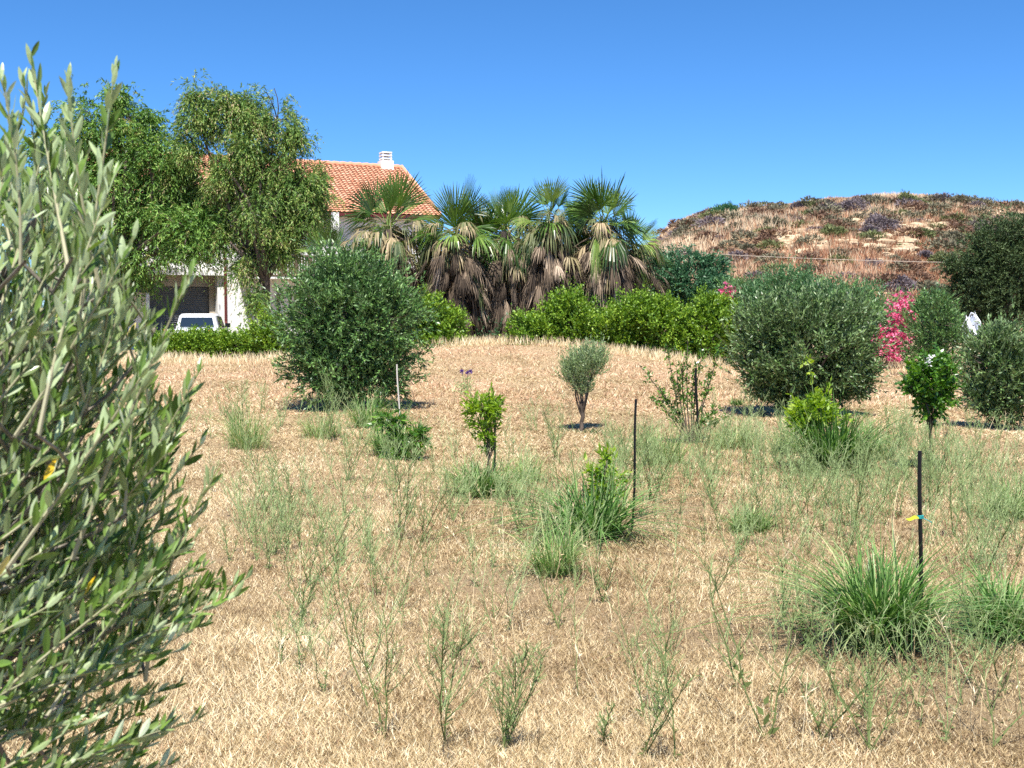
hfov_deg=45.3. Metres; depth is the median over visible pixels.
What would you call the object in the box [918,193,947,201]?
hill shrub
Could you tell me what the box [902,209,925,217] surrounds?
hill shrub
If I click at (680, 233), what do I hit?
hill shrub
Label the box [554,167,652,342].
fan palm
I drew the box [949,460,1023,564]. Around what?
wiry weed
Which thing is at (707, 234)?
hill shrub
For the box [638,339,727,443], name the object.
almond shrub
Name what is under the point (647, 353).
tall dry grass
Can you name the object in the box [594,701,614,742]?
wiry weed
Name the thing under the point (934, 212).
hill shrub
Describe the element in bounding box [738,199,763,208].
hill shrub
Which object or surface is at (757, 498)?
wiry weed
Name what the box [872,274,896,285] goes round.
hill shrub
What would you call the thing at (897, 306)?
oleander
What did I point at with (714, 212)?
hill shrub
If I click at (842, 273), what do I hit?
hill shrub
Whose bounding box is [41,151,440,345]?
house
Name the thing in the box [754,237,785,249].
hill shrub
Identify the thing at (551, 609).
wiry weed
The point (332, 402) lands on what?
wiry weed
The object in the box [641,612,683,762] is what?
wiry weed
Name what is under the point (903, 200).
hill shrub
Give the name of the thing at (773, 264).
hill shrub
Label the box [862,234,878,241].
hill shrub
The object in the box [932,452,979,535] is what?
wiry weed
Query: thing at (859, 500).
wiry weed
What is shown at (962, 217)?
hill shrub
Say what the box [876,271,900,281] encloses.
hill shrub
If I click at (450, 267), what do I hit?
fan palm
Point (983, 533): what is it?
thin weeds
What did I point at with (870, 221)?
hill shrub
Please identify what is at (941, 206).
hill shrub
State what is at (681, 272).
green tree
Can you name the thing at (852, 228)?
hill shrub
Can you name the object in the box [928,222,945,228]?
hill shrub
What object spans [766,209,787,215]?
hill shrub
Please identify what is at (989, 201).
hill shrub
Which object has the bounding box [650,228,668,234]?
hill shrub
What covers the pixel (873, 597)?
grass clump
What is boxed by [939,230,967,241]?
hill shrub
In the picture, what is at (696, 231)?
hill shrub
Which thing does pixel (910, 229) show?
hill shrub
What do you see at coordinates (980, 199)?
hill shrub
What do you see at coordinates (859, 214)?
hill shrub
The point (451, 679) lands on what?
wiry weed
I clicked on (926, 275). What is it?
hill shrub
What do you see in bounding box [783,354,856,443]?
lemon tree
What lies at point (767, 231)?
hill shrub
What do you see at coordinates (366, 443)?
wiry weed
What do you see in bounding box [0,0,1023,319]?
sky
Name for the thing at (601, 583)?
wiry weed
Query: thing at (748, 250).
hill shrub
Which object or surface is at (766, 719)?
wiry weed
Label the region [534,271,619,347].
green bush
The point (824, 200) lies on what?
hill shrub
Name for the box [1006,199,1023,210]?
hill shrub
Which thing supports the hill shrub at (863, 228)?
on the hill
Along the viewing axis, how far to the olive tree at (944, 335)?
31.69 m
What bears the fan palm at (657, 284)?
on the ground at (548, 638)
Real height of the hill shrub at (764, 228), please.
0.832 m
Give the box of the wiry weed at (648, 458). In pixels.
[636,423,686,499]
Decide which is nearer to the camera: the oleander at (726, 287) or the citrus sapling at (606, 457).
the citrus sapling at (606, 457)
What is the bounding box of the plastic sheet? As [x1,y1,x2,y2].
[963,312,980,335]
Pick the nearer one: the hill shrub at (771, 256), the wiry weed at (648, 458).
the wiry weed at (648, 458)
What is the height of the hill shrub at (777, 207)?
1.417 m
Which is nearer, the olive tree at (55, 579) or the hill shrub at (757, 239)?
the olive tree at (55, 579)
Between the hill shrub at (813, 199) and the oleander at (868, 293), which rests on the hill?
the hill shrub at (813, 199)
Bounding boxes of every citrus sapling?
[459,382,507,473]
[581,443,630,508]
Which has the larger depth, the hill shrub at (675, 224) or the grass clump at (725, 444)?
the hill shrub at (675, 224)
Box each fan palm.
[294,220,351,322]
[335,168,434,331]
[396,215,447,297]
[406,175,503,339]
[462,196,510,326]
[467,183,546,344]
[491,200,542,305]
[493,176,594,330]
[552,197,598,291]
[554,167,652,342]
[608,206,675,349]
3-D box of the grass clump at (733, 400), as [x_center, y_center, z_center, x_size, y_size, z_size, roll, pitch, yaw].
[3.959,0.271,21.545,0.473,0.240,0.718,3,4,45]
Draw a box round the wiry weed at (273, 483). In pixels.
[238,450,302,531]
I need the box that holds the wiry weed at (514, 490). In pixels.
[492,472,534,532]
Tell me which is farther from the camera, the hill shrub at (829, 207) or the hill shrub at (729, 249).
the hill shrub at (829, 207)
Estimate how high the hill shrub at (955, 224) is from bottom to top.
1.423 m
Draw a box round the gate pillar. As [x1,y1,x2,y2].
[128,292,149,349]
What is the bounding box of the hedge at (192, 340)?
[133,318,260,357]
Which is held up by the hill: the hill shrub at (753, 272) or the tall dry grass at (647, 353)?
the hill shrub at (753, 272)
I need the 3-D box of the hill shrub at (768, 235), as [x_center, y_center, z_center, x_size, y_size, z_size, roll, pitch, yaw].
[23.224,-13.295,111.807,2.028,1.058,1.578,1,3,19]
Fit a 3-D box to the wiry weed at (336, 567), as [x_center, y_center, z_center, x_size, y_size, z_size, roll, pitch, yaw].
[-0.689,0.908,5.040,0.269,0.825,0.406,2,3,30]
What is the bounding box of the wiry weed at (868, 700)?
[804,624,916,751]
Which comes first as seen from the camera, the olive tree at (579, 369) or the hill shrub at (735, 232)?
the olive tree at (579, 369)
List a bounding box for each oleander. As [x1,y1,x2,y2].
[708,266,752,299]
[835,275,884,330]
[863,284,919,367]
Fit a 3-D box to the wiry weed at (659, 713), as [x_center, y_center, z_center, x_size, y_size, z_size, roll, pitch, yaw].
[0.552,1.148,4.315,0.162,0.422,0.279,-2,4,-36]
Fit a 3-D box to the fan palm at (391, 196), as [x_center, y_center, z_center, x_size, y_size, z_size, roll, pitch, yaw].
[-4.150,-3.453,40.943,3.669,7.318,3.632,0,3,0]
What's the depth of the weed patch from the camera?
17.48 m
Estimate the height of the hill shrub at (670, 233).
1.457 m
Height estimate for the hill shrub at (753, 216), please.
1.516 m
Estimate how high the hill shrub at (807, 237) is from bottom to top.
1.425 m
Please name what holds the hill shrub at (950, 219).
on the hill
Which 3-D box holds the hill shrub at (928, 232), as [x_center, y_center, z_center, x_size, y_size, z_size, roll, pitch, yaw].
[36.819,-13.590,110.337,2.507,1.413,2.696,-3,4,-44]
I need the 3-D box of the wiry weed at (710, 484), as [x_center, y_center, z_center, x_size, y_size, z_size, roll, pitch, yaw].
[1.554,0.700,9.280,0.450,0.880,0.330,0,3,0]
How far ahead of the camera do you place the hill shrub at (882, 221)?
112.86 m
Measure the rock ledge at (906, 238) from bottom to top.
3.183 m
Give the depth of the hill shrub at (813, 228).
111.71 m
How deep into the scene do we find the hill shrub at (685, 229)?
122.24 m
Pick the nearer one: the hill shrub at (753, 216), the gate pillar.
the gate pillar
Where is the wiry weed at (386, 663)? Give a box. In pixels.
[335,587,419,737]
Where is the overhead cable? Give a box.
[666,251,916,261]
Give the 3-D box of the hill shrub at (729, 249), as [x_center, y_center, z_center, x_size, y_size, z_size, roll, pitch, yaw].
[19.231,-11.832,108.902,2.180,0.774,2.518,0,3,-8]
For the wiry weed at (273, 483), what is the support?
on the ground at (548, 638)
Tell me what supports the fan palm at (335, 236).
on the ground at (548, 638)
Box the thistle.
[450,369,485,396]
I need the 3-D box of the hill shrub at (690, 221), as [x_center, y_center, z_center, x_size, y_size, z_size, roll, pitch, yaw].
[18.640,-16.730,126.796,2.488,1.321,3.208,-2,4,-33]
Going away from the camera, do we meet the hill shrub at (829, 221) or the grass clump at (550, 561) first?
the grass clump at (550, 561)
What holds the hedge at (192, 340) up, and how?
on the ground at (548, 638)
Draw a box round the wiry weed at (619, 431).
[605,418,645,478]
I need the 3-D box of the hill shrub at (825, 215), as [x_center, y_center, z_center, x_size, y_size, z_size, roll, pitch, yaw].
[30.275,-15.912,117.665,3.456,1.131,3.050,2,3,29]
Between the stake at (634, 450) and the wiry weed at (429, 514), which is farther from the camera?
the stake at (634, 450)
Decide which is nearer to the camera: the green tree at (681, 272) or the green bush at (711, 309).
the green bush at (711, 309)
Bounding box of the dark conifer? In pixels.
[928,200,1023,329]
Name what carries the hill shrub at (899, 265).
on the hill
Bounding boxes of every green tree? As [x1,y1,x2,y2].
[636,237,735,306]
[711,251,861,330]
[816,268,898,353]
[912,275,963,343]
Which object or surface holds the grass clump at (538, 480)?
on the ground at (548, 638)
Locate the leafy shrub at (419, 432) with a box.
[363,401,435,460]
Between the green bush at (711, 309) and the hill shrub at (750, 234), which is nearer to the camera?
the green bush at (711, 309)
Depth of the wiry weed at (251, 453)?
10.29 m
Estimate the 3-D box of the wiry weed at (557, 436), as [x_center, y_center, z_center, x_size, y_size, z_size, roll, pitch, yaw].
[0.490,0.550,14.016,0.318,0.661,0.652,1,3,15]
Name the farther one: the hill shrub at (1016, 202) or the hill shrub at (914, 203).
the hill shrub at (1016, 202)
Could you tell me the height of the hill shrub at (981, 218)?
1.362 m
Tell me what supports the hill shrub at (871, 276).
on the hill
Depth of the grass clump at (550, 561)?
7.49 m
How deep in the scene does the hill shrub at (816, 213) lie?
118.11 m
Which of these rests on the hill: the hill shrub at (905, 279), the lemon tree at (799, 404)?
the hill shrub at (905, 279)
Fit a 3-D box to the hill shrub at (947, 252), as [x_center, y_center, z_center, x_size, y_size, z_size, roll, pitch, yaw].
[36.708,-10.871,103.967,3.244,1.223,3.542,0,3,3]
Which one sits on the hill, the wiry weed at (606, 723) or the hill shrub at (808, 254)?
the hill shrub at (808, 254)
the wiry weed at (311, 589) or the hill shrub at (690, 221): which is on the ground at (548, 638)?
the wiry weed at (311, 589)
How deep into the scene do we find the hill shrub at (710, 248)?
109.77 m
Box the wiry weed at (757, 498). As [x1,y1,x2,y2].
[728,466,770,542]
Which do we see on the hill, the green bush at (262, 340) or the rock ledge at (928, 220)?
the rock ledge at (928, 220)
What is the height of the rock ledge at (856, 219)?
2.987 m
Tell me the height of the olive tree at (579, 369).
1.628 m
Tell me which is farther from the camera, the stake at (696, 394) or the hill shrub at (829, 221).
the hill shrub at (829, 221)
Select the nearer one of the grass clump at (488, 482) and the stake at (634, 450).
the stake at (634, 450)
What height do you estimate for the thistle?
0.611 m
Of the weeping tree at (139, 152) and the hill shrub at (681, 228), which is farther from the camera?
the hill shrub at (681, 228)
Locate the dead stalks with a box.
[161,378,1023,761]
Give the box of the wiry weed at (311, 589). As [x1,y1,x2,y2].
[287,559,326,627]
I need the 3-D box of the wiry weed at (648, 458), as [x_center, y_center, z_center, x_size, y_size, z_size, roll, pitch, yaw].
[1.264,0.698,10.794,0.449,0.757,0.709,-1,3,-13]
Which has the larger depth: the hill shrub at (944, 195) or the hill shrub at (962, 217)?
the hill shrub at (944, 195)
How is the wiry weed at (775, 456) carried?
on the ground at (548, 638)
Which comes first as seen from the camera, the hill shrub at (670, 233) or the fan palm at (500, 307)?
the fan palm at (500, 307)
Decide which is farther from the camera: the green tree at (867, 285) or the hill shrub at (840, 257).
the hill shrub at (840, 257)
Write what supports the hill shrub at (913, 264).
on the hill
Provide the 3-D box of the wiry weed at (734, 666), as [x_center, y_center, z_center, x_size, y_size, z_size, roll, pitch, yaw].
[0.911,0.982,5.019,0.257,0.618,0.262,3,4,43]
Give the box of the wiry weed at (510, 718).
[480,634,552,750]
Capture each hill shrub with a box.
[648,237,665,244]
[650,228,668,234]
[663,226,682,237]
[667,218,679,227]
[668,224,691,237]
[671,217,700,225]
[672,230,687,238]
[673,217,693,228]
[677,226,695,231]
[681,217,696,224]
[687,228,704,235]
[691,213,724,227]
[693,229,725,241]
[697,209,727,217]
[706,246,724,252]
[707,201,740,211]
[717,210,742,220]
[717,226,732,233]
[717,247,735,252]
[718,237,743,247]
[725,249,751,259]
[727,229,746,235]
[729,220,746,229]
[731,228,758,239]
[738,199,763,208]
[738,242,754,249]
[739,247,769,257]
[741,270,762,277]
[744,205,768,213]
[745,212,764,221]
[748,249,769,256]
[752,235,778,244]
[752,251,790,262]
[753,226,777,232]
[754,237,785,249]
[756,227,791,235]
[757,233,776,237]
[757,261,786,270]
[760,215,788,226]
[765,200,789,207]
[766,204,784,211]
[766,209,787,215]
[782,219,812,227]
[786,199,806,209]
[789,232,829,247]
[793,195,821,203]
[793,249,825,262]
[798,209,817,215]
[802,264,831,272]
[804,226,822,231]
[806,198,837,207]
[806,209,833,217]
[807,203,844,213]
[814,213,842,220]
[819,200,848,210]
[819,213,844,222]
[819,223,848,236]
[820,217,852,227]
[821,252,853,263]
[828,246,854,254]
[831,217,857,225]
[834,271,856,278]
[835,194,871,211]
[846,226,858,232]
[848,212,869,220]
[856,228,886,238]
[857,223,883,231]
[858,195,893,205]
[858,273,886,282]
[859,212,902,231]
[860,258,882,267]
[862,218,894,225]
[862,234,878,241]
[869,204,892,213]
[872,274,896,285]
[872,281,906,294]
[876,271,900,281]
[882,213,902,222]
[883,196,901,203]
[885,213,905,222]
[885,261,911,271]
[887,274,920,290]
[888,253,904,260]
[891,197,922,207]
[892,226,923,237]
[892,258,927,271]
[893,209,912,215]
[896,189,927,202]
[896,267,923,273]
[897,200,927,209]
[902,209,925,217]
[909,227,936,237]
[909,271,936,280]
[916,249,932,256]
[916,280,942,291]
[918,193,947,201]
[921,208,945,216]
[921,235,969,250]
[925,201,951,211]
[927,250,955,261]
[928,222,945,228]
[932,192,951,201]
[932,249,960,256]
[939,218,960,223]
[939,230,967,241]
[940,214,958,220]
[943,193,977,204]
[943,211,972,220]
[943,212,968,222]
[943,221,974,230]
[944,201,957,208]
[957,219,989,229]
[960,205,971,209]
[967,200,987,206]
[967,204,995,215]
[968,196,992,205]
[969,215,993,223]
[981,197,1001,207]
[994,199,1021,207]
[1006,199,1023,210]
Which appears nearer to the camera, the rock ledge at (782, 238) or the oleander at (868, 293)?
the oleander at (868, 293)
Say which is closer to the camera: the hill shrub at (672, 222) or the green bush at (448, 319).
the green bush at (448, 319)
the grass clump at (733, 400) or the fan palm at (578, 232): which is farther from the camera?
the fan palm at (578, 232)
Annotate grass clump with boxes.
[198,398,309,449]
[287,405,356,439]
[332,383,402,427]
[336,406,446,454]
[369,443,770,586]
[415,442,568,499]
[460,502,655,579]
[492,444,564,483]
[594,419,701,464]
[595,512,1022,666]
[689,499,804,535]
[699,417,764,449]
[728,394,745,405]
[734,388,1000,476]
[746,414,802,454]
[847,410,922,461]
[891,554,1023,660]
[935,464,1023,521]
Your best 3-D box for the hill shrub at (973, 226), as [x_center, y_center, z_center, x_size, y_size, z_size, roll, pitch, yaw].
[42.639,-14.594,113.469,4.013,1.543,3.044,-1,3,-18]
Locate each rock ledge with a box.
[673,237,710,249]
[761,221,826,248]
[773,229,827,252]
[835,233,892,249]
[838,208,869,225]
[855,216,957,240]
[874,234,921,262]
[900,207,960,229]
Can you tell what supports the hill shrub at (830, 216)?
on the hill
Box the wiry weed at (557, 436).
[541,406,567,457]
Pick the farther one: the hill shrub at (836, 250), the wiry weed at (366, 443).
the hill shrub at (836, 250)
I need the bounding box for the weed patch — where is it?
[556,427,615,433]
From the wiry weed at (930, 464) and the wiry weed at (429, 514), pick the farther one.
the wiry weed at (930, 464)
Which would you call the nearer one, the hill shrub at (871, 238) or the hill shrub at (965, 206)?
the hill shrub at (871, 238)
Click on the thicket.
(495, 331)
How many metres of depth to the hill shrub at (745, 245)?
108.86 m
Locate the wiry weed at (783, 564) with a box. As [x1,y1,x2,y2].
[769,549,794,626]
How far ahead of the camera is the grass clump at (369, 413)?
17.85 m
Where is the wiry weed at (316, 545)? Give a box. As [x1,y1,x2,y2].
[290,511,372,585]
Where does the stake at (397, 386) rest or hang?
on the ground at (548, 638)
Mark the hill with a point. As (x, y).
(750, 241)
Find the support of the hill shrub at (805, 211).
on the hill
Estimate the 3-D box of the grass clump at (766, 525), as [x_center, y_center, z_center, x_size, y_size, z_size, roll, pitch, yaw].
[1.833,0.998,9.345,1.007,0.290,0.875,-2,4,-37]
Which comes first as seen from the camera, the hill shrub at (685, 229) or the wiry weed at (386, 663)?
the wiry weed at (386, 663)
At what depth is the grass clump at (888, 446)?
13.94 m
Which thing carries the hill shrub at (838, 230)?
on the hill
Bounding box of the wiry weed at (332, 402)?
[318,369,347,441]
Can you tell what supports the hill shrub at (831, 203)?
on the hill
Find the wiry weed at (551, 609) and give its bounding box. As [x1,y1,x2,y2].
[533,567,570,628]
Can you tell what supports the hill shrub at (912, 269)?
on the hill
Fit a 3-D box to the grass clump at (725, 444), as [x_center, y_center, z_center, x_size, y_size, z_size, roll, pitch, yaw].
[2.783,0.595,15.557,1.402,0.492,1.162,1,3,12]
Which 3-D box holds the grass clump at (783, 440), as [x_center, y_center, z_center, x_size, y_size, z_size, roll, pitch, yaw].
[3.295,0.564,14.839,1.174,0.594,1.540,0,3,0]
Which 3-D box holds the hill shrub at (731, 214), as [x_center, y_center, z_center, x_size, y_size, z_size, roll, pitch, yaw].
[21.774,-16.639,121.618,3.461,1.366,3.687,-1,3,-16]
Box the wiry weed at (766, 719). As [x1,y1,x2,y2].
[690,544,838,738]
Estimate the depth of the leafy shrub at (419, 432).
14.35 m
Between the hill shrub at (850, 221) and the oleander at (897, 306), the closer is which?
the oleander at (897, 306)
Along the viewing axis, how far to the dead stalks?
5.51 m
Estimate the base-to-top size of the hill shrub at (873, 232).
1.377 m
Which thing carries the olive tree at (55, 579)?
on the ground at (548, 638)
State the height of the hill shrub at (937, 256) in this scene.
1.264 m
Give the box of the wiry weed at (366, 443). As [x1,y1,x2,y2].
[334,412,381,479]
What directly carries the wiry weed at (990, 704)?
on the ground at (548, 638)
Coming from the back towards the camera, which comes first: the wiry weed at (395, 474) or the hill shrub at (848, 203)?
the hill shrub at (848, 203)
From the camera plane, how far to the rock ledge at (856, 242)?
107.82 m
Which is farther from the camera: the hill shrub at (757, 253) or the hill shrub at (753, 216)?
the hill shrub at (753, 216)
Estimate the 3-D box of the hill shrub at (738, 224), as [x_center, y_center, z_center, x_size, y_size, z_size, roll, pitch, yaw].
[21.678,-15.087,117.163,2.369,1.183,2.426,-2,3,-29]
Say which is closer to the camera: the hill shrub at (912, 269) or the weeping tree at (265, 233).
the weeping tree at (265, 233)
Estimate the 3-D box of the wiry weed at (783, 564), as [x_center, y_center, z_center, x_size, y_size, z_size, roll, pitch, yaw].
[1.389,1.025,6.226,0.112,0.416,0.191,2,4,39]
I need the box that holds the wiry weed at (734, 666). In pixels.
[696,548,753,690]
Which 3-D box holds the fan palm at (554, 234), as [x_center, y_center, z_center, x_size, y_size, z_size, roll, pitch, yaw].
[1.022,-3.104,40.141,3.426,7.272,3.073,0,3,0]
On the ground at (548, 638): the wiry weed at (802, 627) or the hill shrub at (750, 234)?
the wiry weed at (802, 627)
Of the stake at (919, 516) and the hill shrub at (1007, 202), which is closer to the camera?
the stake at (919, 516)
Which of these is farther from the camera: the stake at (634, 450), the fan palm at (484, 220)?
the fan palm at (484, 220)
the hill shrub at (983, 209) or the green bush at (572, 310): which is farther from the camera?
the hill shrub at (983, 209)
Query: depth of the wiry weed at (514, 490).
9.26 m
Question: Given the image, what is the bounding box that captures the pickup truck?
[164,314,229,332]
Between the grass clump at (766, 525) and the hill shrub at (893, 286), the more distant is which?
the hill shrub at (893, 286)
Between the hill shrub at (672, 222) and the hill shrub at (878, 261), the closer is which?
the hill shrub at (878, 261)
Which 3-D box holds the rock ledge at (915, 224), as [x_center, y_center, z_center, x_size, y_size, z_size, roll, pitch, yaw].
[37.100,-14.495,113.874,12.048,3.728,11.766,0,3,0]
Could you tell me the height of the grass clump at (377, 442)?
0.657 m
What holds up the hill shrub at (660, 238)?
on the hill
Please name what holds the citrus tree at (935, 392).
on the ground at (548, 638)
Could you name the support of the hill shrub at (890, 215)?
on the hill
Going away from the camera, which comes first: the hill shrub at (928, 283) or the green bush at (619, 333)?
the green bush at (619, 333)
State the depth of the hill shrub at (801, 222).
114.54 m
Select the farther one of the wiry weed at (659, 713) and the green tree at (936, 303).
the green tree at (936, 303)
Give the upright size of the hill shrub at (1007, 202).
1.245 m
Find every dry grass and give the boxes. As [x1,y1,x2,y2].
[102,334,979,412]
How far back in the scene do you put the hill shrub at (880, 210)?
117.75 m
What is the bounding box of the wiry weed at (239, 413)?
[211,379,254,441]
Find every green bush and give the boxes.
[242,298,295,357]
[394,283,474,349]
[499,302,562,345]
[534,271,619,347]
[586,281,662,355]
[625,284,705,363]
[675,282,756,365]
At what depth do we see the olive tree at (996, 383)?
17.56 m
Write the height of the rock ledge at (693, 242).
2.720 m
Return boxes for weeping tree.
[0,74,235,349]
[144,68,345,328]
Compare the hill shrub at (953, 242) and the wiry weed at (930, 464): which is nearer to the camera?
the wiry weed at (930, 464)
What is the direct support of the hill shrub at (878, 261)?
on the hill
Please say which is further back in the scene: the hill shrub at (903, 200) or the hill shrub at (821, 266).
the hill shrub at (903, 200)
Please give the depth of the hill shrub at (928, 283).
95.95 m
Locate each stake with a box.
[396,364,399,414]
[492,398,495,479]
[631,399,636,533]
[694,368,698,444]
[905,451,931,615]
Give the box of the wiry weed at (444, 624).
[420,595,460,712]
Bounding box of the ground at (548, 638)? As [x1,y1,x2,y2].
[0,320,1023,767]
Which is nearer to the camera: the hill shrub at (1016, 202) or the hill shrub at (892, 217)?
the hill shrub at (892, 217)
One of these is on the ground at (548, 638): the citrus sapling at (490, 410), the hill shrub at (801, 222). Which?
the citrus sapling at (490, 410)
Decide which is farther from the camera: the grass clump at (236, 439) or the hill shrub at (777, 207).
the hill shrub at (777, 207)
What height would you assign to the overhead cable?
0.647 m
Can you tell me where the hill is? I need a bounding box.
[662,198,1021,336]
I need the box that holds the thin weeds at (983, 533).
[189,375,1023,741]
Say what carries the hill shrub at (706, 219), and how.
on the hill
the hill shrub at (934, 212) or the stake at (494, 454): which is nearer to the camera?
the stake at (494, 454)
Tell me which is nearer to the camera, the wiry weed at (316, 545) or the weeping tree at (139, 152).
the wiry weed at (316, 545)
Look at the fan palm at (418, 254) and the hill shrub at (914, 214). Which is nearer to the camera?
the fan palm at (418, 254)
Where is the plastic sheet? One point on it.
(970, 321)
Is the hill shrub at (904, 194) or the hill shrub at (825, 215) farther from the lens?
the hill shrub at (904, 194)
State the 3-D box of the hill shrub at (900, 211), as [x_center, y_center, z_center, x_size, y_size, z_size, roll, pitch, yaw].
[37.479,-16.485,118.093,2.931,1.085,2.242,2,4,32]
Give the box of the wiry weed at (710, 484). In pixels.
[685,421,739,530]
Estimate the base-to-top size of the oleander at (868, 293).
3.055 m
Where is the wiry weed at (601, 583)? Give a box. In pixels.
[586,555,616,602]
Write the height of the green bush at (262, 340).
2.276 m
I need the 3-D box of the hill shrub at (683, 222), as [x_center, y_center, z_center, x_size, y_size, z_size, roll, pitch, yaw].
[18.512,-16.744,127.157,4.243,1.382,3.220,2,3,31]
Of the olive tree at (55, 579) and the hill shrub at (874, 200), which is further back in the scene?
the hill shrub at (874, 200)
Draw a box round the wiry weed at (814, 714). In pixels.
[798,667,877,740]
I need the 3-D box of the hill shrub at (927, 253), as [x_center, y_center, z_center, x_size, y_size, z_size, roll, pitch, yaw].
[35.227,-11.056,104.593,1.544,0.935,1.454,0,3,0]
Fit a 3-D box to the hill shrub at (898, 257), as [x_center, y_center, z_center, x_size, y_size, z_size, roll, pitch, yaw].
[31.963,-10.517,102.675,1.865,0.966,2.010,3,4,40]
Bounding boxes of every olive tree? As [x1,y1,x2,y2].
[0,41,252,767]
[259,230,453,410]
[552,326,614,430]
[714,274,902,413]
[893,276,969,371]
[949,297,1023,430]
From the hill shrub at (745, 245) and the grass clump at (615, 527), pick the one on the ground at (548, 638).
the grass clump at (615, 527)
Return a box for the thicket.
[472,264,664,341]
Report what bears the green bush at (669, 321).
on the ground at (548, 638)
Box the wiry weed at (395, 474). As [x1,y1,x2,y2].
[379,413,426,537]
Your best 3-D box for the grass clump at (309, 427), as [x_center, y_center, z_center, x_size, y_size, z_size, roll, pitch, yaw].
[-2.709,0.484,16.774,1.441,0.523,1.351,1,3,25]
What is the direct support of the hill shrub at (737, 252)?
on the hill
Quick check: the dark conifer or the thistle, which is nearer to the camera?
the thistle
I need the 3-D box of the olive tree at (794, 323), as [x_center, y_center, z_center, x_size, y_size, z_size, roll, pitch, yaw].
[4.744,-0.528,19.849,3.086,2.686,2.676,0,3,0]
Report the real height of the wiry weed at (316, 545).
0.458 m
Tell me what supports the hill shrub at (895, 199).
on the hill
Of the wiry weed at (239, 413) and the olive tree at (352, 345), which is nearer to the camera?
the wiry weed at (239, 413)
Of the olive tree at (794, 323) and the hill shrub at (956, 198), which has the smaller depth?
the olive tree at (794, 323)
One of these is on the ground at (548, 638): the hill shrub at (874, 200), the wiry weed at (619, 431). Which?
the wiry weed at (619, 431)
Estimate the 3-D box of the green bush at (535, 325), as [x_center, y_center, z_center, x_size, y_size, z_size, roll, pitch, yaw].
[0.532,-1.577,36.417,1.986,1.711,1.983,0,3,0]
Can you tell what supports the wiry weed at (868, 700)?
on the ground at (548, 638)
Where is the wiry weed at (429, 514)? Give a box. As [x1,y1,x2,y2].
[413,460,467,543]
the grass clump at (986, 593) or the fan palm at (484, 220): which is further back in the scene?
the fan palm at (484, 220)
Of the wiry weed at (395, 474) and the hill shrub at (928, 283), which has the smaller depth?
the wiry weed at (395, 474)
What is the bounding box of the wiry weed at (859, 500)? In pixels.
[837,425,931,542]
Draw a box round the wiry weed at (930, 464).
[918,415,956,511]
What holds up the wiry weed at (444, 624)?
on the ground at (548, 638)
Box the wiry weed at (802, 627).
[773,588,823,647]
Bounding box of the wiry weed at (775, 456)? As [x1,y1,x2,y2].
[763,406,846,532]
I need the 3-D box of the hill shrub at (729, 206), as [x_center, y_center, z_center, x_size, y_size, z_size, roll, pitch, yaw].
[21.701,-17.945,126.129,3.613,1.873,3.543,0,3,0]
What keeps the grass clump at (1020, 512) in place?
on the ground at (548, 638)
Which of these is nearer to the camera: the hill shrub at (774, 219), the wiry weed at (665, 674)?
the wiry weed at (665, 674)
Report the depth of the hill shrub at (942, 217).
115.01 m
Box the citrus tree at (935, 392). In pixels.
[894,342,965,459]
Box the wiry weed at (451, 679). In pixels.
[415,606,501,744]
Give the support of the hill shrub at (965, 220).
on the hill
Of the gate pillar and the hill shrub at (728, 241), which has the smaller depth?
the gate pillar
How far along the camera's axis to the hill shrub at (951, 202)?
122.69 m
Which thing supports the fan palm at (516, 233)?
on the ground at (548, 638)
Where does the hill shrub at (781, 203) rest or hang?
on the hill
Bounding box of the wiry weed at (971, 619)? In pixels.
[935,558,1023,692]
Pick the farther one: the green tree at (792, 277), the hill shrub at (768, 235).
the hill shrub at (768, 235)
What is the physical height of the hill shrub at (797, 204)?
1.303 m
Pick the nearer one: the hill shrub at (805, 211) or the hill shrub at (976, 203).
the hill shrub at (805, 211)
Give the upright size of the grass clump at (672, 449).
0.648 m
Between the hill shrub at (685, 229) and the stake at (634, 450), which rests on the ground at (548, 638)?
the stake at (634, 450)
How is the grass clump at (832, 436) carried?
on the ground at (548, 638)
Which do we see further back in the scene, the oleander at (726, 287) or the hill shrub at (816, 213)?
the hill shrub at (816, 213)
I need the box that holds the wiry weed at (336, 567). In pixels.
[314,505,383,708]
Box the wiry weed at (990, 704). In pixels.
[951,575,1023,746]
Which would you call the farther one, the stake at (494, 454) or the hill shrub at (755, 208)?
the hill shrub at (755, 208)
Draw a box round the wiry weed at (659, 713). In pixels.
[638,657,704,759]
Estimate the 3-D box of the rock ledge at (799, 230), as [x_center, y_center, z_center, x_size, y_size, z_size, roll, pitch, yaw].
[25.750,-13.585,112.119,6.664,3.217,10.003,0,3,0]
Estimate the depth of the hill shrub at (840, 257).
102.26 m
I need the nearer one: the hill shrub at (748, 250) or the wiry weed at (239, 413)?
the wiry weed at (239, 413)
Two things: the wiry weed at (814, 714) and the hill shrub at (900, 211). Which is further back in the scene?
the hill shrub at (900, 211)
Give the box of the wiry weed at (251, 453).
[233,427,282,511]
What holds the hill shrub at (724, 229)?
on the hill
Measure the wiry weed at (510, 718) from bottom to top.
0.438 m
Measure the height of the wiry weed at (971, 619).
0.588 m

